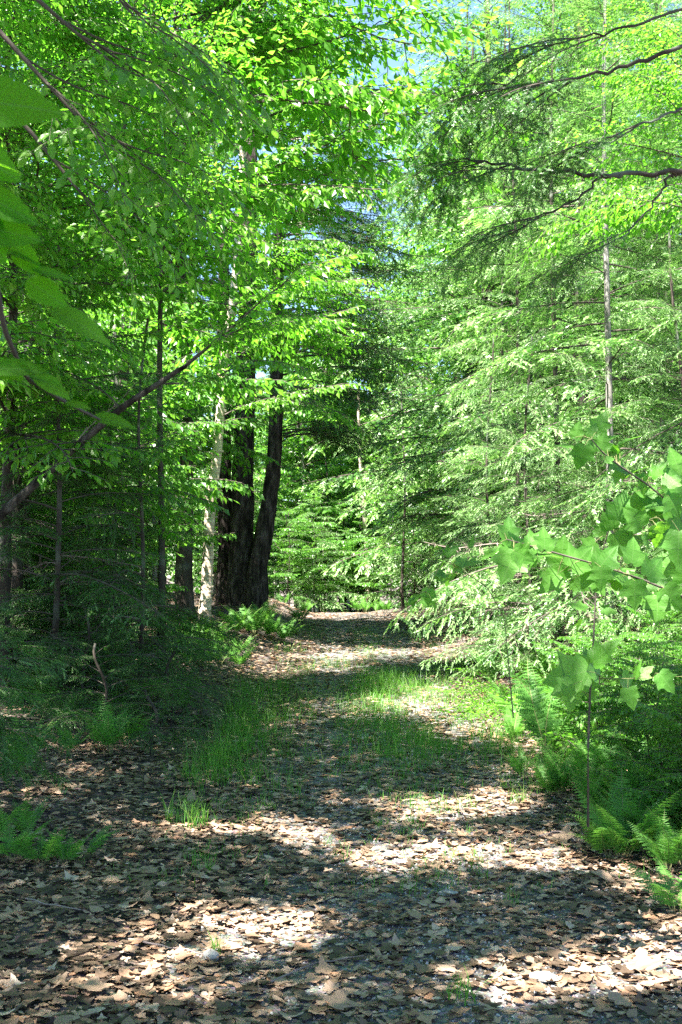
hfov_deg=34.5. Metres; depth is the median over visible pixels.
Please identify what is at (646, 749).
fern
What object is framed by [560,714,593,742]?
fern
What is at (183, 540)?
hemlock tree
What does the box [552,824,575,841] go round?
fallen leaf
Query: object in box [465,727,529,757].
grass tuft
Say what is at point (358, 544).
maple sapling
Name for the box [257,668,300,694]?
grass tuft
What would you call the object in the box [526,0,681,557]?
hemlock tree
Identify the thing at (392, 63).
sky
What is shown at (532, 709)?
fern
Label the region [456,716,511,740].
grass tuft
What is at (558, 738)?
fern
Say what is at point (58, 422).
hemlock tree
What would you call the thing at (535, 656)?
fern
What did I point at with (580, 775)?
fern
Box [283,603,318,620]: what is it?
fern
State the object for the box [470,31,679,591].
hemlock tree
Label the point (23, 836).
fern
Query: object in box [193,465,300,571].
maple sapling
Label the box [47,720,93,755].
fern
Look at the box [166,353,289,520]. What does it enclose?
maple tree
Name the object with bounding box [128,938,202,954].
stick
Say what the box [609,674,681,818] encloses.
conifer sapling
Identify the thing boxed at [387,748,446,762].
grass tuft
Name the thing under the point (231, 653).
fern
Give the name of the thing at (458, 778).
grass tuft
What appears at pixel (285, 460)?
maple tree
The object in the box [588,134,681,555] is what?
hemlock tree
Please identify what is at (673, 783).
fern
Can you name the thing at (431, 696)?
grass tuft
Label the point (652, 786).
fern
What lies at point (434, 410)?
hemlock tree
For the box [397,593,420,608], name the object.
fern
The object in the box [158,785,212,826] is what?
grass tuft
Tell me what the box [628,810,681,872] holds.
fern
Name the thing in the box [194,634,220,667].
fern
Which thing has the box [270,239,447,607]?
maple tree
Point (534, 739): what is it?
fern
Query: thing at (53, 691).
fern
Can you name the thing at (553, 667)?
fern
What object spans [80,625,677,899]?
grass
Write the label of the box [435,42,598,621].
hemlock tree
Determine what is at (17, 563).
tree
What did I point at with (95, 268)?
beech tree
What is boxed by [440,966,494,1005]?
grass tuft
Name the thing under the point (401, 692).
grass tuft
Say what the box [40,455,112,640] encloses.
maple sapling
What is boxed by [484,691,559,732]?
fern
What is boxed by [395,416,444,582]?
maple tree
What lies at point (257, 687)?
grass tuft
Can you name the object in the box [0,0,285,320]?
beech tree
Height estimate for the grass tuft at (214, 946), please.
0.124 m
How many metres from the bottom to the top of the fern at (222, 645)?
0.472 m
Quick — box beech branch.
[0,76,135,428]
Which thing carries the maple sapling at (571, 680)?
on the ground at (60, 937)
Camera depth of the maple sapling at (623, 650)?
9.44 m
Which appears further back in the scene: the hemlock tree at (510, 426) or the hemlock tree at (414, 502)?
the hemlock tree at (414, 502)
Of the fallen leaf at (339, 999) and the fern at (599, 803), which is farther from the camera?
the fern at (599, 803)
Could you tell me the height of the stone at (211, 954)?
0.059 m
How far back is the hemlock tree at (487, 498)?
18.44 m
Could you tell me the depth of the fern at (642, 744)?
8.40 m
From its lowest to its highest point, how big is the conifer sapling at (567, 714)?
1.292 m
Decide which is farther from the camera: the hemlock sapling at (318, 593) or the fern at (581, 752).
the hemlock sapling at (318, 593)
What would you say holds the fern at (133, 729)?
on the ground at (60, 937)
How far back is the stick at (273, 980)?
4.46 m
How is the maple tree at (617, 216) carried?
on the ground at (60, 937)
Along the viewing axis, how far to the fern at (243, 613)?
22.32 m
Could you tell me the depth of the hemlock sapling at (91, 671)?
14.25 m
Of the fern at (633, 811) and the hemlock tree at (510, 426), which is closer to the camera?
the fern at (633, 811)
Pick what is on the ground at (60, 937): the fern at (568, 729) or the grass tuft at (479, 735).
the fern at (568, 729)
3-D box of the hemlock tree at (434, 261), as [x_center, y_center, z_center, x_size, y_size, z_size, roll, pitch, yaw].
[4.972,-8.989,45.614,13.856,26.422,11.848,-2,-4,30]
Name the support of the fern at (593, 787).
on the ground at (60, 937)
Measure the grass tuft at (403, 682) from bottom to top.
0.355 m
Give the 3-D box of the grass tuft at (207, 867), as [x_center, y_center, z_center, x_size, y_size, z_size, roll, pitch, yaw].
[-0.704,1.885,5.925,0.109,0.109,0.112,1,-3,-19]
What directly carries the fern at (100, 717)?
on the ground at (60, 937)
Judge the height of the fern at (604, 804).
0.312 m
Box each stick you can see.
[25,898,113,910]
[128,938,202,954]
[270,955,362,981]
[539,830,575,841]
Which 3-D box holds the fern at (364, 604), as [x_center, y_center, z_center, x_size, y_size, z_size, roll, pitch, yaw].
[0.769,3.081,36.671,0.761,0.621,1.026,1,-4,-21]
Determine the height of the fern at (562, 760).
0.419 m
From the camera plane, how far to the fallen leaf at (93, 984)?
4.11 m
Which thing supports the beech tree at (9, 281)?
on the ground at (60, 937)
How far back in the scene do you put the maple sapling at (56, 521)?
15.19 m
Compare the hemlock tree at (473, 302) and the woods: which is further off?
the woods
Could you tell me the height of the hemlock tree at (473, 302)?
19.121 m
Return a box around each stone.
[203,949,218,960]
[438,889,457,896]
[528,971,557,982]
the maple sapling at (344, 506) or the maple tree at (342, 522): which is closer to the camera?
the maple sapling at (344, 506)
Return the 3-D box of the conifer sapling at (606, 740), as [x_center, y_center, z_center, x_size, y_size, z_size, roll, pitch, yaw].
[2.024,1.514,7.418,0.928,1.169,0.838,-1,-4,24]
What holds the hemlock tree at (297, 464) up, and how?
on the ground at (60, 937)
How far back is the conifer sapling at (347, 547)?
42.69 m
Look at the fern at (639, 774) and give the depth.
6.89 m
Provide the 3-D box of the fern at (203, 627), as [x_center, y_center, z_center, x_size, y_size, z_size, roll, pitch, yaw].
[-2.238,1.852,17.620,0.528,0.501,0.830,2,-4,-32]
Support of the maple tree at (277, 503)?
on the ground at (60, 937)
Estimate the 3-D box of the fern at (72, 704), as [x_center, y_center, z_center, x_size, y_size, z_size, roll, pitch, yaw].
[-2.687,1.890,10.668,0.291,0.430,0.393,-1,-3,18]
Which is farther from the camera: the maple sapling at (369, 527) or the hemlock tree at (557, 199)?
the maple sapling at (369, 527)
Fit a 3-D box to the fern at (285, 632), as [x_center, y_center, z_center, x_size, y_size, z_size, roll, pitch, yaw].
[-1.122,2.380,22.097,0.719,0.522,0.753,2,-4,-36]
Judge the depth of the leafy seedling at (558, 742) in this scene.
8.93 m
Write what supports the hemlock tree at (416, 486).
on the ground at (60, 937)
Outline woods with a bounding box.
[166,482,451,609]
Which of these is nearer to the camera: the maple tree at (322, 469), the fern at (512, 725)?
the fern at (512, 725)
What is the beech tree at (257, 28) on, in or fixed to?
on the ground at (60, 937)
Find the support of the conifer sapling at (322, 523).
on the ground at (60, 937)
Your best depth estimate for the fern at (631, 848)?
6.09 m
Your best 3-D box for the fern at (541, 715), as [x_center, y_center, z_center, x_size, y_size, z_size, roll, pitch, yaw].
[1.629,1.706,9.453,0.472,0.861,0.514,1,-3,-13]
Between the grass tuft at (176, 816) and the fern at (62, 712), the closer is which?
the grass tuft at (176, 816)
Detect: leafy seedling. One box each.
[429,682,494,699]
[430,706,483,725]
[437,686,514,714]
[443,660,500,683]
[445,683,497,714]
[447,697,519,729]
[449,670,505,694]
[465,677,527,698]
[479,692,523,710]
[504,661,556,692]
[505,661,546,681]
[532,729,614,752]
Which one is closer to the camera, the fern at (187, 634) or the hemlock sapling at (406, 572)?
the fern at (187, 634)
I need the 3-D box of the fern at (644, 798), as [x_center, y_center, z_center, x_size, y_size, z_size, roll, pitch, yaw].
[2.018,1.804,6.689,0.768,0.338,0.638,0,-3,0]
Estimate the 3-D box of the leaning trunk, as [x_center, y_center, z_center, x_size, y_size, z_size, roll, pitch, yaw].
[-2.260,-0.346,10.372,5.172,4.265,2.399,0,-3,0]
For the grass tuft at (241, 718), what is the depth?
11.26 m
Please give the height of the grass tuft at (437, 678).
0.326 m
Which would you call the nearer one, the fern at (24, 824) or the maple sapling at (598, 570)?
the maple sapling at (598, 570)
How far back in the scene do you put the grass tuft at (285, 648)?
20.46 m
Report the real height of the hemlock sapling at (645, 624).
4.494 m
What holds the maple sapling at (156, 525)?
on the ground at (60, 937)
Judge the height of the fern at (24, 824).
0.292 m
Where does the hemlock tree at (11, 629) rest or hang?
on the ground at (60, 937)
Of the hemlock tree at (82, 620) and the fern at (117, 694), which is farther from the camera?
the hemlock tree at (82, 620)
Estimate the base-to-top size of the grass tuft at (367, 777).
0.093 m
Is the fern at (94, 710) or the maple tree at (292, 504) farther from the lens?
the maple tree at (292, 504)
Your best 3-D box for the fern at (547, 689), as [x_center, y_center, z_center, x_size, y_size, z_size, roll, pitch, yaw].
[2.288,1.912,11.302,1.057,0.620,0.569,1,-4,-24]
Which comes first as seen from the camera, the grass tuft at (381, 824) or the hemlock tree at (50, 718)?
the grass tuft at (381, 824)
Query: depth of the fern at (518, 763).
8.66 m
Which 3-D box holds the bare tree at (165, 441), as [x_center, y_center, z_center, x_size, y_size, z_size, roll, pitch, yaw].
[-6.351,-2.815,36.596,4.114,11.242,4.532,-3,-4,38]
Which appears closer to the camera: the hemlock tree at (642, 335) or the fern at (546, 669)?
the fern at (546, 669)
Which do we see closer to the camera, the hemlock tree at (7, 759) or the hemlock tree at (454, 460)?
the hemlock tree at (7, 759)
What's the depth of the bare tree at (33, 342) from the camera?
16.60 m
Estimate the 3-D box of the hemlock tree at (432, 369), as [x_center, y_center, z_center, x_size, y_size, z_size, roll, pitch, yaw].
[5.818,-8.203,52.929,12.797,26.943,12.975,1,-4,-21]
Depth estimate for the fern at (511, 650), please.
17.20 m
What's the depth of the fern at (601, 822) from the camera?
6.20 m
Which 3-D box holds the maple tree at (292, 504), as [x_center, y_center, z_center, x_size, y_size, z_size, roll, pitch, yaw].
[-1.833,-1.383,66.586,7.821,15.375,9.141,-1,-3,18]
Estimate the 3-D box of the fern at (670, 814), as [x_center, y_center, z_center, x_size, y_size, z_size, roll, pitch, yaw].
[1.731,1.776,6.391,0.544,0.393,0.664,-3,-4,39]
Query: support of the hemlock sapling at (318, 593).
on the ground at (60, 937)
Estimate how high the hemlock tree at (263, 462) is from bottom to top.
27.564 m
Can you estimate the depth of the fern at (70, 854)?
5.90 m
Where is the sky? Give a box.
[2,0,681,576]
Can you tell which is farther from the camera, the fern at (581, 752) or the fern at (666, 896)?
the fern at (581, 752)
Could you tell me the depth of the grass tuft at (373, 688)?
14.37 m
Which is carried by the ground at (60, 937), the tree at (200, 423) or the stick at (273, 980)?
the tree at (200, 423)
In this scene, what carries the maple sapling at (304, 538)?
on the ground at (60, 937)
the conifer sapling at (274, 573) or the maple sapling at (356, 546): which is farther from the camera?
the maple sapling at (356, 546)
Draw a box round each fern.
[0,795,36,834]
[0,815,53,863]
[0,824,68,866]
[1,716,62,770]
[1,793,54,832]
[6,705,52,776]
[11,683,31,705]
[27,826,99,864]
[29,667,60,711]
[43,697,80,718]
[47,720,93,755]
[51,697,71,733]
[52,685,85,726]
[75,698,151,752]
[77,697,100,720]
[78,696,139,756]
[83,820,123,860]
[102,706,154,749]
[110,687,130,714]
[170,624,205,643]
[187,615,215,633]
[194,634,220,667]
[196,623,232,643]
[209,638,243,664]
[211,630,242,657]
[212,609,254,635]
[218,634,257,652]
[220,604,263,627]
[223,639,261,669]
[228,607,285,634]
[235,594,281,620]
[260,609,294,638]
[274,617,304,642]
[275,592,289,603]
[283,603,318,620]
[297,596,316,609]
[344,598,369,611]
[356,596,379,612]
[367,598,383,611]
[374,601,392,611]
[378,599,395,611]
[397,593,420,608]
[465,633,505,689]
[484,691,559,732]
[485,676,531,706]
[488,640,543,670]
[494,659,562,760]
[498,712,525,737]
[499,703,527,743]
[501,745,544,772]
[506,687,566,718]
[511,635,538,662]
[516,634,567,677]
[518,643,582,679]
[518,749,577,795]
[520,659,556,693]
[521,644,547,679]
[522,723,565,749]
[530,671,602,705]
[535,738,613,774]
[538,738,575,763]
[541,741,585,797]
[542,726,568,749]
[553,714,616,750]
[553,735,592,755]
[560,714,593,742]
[562,735,622,768]
[564,754,607,799]
[564,803,665,858]
[567,776,627,811]
[568,716,632,775]
[568,760,618,813]
[569,767,680,857]
[570,806,640,861]
[575,662,618,735]
[578,756,629,801]
[581,772,679,812]
[581,779,676,843]
[584,793,680,849]
[589,737,680,803]
[589,790,625,819]
[591,783,636,822]
[596,752,649,802]
[597,720,675,773]
[602,775,681,820]
[606,790,669,820]
[607,771,664,809]
[610,757,681,822]
[613,731,674,771]
[616,857,681,915]
[618,719,666,758]
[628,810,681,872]
[640,801,681,834]
[646,808,681,868]
[652,761,681,803]
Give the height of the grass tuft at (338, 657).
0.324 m
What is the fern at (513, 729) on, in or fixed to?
on the ground at (60, 937)
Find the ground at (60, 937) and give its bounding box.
[0,577,681,1023]
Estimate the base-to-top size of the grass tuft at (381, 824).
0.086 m
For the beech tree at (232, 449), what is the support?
on the ground at (60, 937)
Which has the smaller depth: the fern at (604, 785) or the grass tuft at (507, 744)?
the fern at (604, 785)
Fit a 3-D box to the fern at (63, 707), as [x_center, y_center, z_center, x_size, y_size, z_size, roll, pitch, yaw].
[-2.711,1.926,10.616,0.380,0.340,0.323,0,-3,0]
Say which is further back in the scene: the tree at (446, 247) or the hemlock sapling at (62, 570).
the tree at (446, 247)
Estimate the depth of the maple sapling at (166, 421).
16.02 m
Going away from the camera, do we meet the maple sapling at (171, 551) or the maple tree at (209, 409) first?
the maple sapling at (171, 551)
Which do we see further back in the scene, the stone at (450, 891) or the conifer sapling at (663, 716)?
the conifer sapling at (663, 716)
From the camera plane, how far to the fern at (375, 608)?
37.48 m
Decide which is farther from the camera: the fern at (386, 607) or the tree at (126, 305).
the fern at (386, 607)
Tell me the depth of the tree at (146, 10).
21.35 m
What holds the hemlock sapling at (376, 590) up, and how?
on the ground at (60, 937)
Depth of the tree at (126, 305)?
14.35 m
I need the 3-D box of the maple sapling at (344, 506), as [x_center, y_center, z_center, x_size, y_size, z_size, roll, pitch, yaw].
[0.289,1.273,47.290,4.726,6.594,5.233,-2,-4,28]
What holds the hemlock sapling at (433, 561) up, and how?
on the ground at (60, 937)
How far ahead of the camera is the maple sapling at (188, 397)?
19.15 m
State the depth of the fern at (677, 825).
6.42 m
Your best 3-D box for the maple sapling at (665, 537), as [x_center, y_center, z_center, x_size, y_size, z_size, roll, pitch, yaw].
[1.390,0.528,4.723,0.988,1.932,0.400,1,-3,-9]
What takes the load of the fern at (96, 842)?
on the ground at (60, 937)
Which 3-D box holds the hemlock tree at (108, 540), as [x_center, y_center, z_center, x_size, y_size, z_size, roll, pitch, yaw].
[-2.620,0.067,12.450,3.377,4.598,3.701,0,-3,0]
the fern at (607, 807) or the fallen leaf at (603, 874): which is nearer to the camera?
the fallen leaf at (603, 874)
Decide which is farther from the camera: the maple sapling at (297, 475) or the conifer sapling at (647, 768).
the maple sapling at (297, 475)
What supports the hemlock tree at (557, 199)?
on the ground at (60, 937)
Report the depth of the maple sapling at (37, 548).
13.75 m
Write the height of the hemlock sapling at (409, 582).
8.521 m
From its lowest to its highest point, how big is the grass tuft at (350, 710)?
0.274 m
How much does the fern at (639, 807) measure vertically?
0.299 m
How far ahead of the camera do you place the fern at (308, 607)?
37.12 m
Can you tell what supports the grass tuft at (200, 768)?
on the ground at (60, 937)
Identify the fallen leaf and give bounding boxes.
[74,976,113,990]
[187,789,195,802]
[319,988,358,1009]
[406,908,421,918]
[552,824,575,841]
[597,869,612,881]
[604,987,631,1005]
[627,947,662,973]
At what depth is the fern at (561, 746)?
9.54 m
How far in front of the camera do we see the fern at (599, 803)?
6.96 m
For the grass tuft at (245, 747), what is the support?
on the ground at (60, 937)
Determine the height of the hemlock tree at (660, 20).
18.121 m
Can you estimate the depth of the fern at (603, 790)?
6.81 m
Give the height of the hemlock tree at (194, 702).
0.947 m
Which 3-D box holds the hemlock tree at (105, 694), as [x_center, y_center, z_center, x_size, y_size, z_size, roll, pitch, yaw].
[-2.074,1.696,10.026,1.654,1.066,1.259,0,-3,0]
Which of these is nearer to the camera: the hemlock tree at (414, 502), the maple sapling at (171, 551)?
the maple sapling at (171, 551)
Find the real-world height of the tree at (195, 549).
20.599 m
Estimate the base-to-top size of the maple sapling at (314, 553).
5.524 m
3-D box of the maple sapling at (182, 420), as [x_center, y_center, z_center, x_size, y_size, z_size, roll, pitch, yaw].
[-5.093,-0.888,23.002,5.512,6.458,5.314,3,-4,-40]
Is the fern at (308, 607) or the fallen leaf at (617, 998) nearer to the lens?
the fallen leaf at (617, 998)
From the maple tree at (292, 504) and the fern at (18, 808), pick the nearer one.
the fern at (18, 808)
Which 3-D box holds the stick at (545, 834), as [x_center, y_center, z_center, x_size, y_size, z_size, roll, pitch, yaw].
[1.343,1.963,6.641,0.128,0.038,0.284,3,-4,-41]
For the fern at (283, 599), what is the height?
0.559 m
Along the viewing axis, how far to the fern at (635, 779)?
6.87 m
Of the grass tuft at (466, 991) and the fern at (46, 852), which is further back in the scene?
the fern at (46, 852)
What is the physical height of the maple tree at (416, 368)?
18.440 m
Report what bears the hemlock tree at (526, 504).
on the ground at (60, 937)
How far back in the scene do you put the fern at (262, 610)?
23.71 m
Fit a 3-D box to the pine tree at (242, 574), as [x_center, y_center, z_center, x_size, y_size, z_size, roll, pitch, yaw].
[-1.300,-4.178,26.501,8.316,13.296,6.559,0,-3,0]
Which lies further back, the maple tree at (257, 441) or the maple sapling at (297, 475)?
the maple tree at (257, 441)
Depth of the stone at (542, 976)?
4.33 m
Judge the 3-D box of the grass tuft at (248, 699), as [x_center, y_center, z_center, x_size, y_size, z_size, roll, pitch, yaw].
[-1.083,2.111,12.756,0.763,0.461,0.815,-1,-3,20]
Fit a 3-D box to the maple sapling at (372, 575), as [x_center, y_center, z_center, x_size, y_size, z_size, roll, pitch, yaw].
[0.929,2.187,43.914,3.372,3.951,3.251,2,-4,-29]
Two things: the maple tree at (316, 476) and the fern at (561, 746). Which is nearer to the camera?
the fern at (561, 746)
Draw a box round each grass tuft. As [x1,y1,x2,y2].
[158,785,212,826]
[160,734,234,787]
[180,726,249,770]
[182,801,210,831]
[194,710,265,759]
[200,853,216,872]
[206,929,222,951]
[209,692,281,737]
[218,679,273,712]
[224,668,272,699]
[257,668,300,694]
[271,640,302,652]
[294,617,322,630]
[311,656,347,669]
[317,652,358,667]
[330,696,394,715]
[330,707,397,728]
[336,751,399,767]
[339,766,398,780]
[350,679,399,696]
[357,736,429,754]
[373,816,388,826]
[379,664,414,684]
[379,667,434,692]
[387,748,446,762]
[390,674,439,699]
[404,811,419,824]
[408,729,466,750]
[409,682,461,707]
[416,665,455,687]
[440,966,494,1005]
[443,764,469,786]
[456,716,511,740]
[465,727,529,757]
[483,875,534,906]
[505,784,533,803]
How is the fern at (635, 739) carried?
on the ground at (60, 937)
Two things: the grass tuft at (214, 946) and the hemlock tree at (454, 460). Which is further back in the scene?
the hemlock tree at (454, 460)
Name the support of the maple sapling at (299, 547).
on the ground at (60, 937)
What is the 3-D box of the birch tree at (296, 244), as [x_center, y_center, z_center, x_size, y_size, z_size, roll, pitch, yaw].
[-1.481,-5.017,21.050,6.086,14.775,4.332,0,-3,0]
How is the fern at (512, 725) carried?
on the ground at (60, 937)
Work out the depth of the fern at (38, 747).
8.10 m
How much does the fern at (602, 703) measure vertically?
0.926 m
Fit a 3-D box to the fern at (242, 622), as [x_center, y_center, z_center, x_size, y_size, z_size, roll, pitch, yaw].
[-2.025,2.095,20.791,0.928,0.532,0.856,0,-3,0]
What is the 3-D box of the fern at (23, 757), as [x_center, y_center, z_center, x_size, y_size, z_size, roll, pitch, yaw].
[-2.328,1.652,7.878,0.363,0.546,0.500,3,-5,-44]
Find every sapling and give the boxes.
[0,264,206,634]
[0,300,293,621]
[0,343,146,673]
[0,361,148,621]
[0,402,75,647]
[0,460,101,631]
[1,400,138,696]
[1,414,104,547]
[39,417,206,615]
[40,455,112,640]
[75,320,226,597]
[80,432,183,582]
[87,401,198,597]
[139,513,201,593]
[193,445,331,602]
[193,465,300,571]
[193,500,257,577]
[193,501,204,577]
[256,439,406,612]
[267,502,329,604]
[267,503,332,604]
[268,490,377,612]
[268,518,335,604]
[271,492,360,612]
[275,499,354,612]
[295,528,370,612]
[297,485,407,612]
[300,466,396,611]
[315,506,372,611]
[320,517,397,602]
[326,491,410,600]
[327,507,395,610]
[343,511,431,606]
[353,455,469,611]
[380,422,525,609]
[385,529,444,607]
[394,446,499,606]
[399,542,440,606]
[408,536,513,717]
[480,515,681,625]
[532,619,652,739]
[542,489,681,826]
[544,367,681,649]
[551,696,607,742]
[553,410,681,577]
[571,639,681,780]
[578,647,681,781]
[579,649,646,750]
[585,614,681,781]
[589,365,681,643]
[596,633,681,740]
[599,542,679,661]
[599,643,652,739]
[600,599,681,712]
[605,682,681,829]
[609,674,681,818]
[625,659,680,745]
[626,614,681,721]
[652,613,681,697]
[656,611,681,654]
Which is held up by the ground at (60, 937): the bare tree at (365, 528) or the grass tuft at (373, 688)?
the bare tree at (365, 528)
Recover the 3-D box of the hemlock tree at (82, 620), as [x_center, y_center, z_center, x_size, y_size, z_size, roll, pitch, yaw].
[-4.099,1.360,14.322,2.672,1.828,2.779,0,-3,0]
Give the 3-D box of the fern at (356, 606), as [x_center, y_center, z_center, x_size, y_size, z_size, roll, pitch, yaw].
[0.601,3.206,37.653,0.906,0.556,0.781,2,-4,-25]
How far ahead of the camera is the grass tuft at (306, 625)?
26.70 m
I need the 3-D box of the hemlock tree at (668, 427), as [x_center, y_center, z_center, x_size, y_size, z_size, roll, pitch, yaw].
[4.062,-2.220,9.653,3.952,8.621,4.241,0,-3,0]
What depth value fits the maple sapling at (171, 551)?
16.97 m
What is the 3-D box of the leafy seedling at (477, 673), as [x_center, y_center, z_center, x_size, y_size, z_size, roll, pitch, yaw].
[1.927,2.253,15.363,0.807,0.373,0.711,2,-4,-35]
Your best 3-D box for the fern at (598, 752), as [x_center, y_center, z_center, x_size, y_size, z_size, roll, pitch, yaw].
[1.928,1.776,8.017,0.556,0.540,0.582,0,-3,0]
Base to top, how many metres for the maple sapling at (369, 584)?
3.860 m
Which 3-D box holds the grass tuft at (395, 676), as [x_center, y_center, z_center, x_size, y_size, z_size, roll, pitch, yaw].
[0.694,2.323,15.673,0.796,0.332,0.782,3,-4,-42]
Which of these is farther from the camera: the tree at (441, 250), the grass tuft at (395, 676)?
the tree at (441, 250)
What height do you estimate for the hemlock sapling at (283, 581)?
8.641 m
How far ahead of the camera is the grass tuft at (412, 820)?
7.02 m
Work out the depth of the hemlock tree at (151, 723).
9.23 m
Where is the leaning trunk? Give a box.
[0,252,374,520]
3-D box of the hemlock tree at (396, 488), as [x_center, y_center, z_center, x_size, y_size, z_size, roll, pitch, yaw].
[4.425,-7.158,38.539,11.280,21.509,9.645,-3,-5,44]
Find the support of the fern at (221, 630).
on the ground at (60, 937)
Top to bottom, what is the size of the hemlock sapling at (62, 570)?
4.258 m
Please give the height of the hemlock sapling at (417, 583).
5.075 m
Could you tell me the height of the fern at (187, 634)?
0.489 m
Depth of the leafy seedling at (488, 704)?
11.52 m
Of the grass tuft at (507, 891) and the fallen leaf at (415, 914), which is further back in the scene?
the grass tuft at (507, 891)
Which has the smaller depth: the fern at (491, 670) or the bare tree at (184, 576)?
the fern at (491, 670)
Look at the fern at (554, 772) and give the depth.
7.84 m
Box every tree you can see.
[0,0,217,557]
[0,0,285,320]
[0,0,296,708]
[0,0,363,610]
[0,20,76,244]
[0,217,184,707]
[0,267,229,664]
[0,322,164,686]
[0,554,137,695]
[0,594,118,728]
[0,600,179,718]
[0,607,77,796]
[0,625,138,747]
[1,0,557,681]
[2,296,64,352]
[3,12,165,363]
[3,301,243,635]
[10,318,258,731]
[11,387,236,693]
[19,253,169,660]
[28,334,195,639]
[32,639,198,746]
[33,548,138,686]
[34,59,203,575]
[64,0,278,522]
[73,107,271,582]
[77,684,226,766]
[93,3,377,594]
[99,648,247,730]
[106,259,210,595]
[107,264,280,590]
[120,0,412,624]
[129,36,453,613]
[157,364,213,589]
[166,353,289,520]
[167,223,348,597]
[174,241,194,614]
[253,235,388,605]
[253,350,383,608]
[254,314,391,611]
[255,390,322,597]
[256,224,453,605]
[256,367,391,610]
[257,369,362,611]
[263,376,357,611]
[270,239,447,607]
[294,0,677,610]
[295,388,393,608]
[318,0,528,602]
[321,9,571,601]
[326,387,386,611]
[331,76,547,605]
[346,324,459,601]
[348,391,405,611]
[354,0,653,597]
[354,0,681,601]
[359,0,681,595]
[376,8,681,319]
[384,0,681,676]
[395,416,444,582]
[406,336,553,654]
[407,0,681,679]
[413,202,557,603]
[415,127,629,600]
[416,0,596,601]
[418,0,664,648]
[419,336,643,682]
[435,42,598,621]
[448,2,681,601]
[465,0,680,602]
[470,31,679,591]
[509,0,681,487]
[519,11,681,613]
[522,0,681,267]
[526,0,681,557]
[541,230,681,681]
[559,7,681,599]
[588,0,681,634]
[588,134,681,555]
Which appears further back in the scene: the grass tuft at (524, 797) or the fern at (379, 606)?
the fern at (379, 606)
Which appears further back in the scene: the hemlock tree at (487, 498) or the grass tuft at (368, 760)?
the hemlock tree at (487, 498)
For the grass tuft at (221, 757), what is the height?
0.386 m
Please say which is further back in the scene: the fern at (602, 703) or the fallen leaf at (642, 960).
the fern at (602, 703)
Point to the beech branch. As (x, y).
(22, 104)

